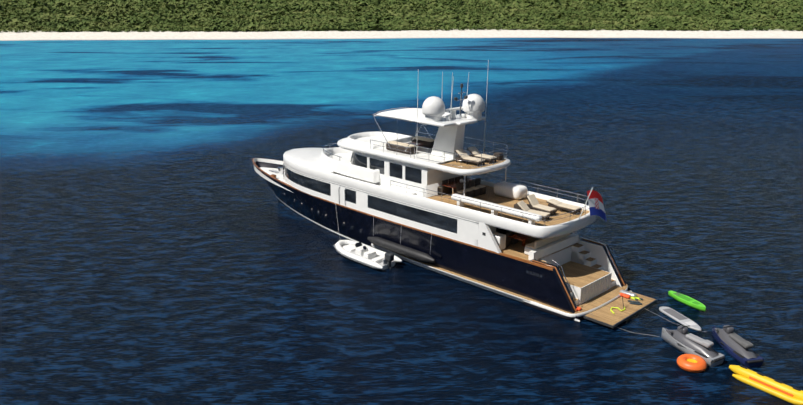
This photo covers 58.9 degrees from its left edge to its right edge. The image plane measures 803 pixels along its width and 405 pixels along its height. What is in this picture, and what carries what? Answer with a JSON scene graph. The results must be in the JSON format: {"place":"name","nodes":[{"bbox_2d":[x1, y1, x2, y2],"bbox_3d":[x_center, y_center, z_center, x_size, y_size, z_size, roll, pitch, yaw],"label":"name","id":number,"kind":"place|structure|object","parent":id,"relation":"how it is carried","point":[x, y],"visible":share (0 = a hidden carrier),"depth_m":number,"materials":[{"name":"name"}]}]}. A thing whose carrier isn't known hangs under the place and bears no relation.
{"place":"outdoors","nodes":[
{"label":"outdoors","id":0,"kind":"place"},
{"bbox_2d":[0,38,802,404],"bbox_3d":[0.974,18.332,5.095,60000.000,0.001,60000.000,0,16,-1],"label":"sea water","id":1,"kind":"structure","parent":0,"point":[160,244],"depth_m":62.76,"materials":[{"name":"blue liquid"}]},
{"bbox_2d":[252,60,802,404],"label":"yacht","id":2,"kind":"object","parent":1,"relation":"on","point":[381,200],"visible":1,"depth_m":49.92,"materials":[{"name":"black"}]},
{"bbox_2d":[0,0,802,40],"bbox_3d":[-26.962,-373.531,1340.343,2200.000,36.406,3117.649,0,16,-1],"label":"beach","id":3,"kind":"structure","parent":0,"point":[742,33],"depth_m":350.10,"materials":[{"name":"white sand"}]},
{"bbox_2d":[0,0,802,32],"bbox_3d":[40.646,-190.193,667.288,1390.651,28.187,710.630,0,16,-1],"label":"scrub bushes","id":4,"kind":"object","parent":3,"relation":"on","point":[188,13],"visible":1,"depth_m":436.80,"materials":[{"name":"green plant"}]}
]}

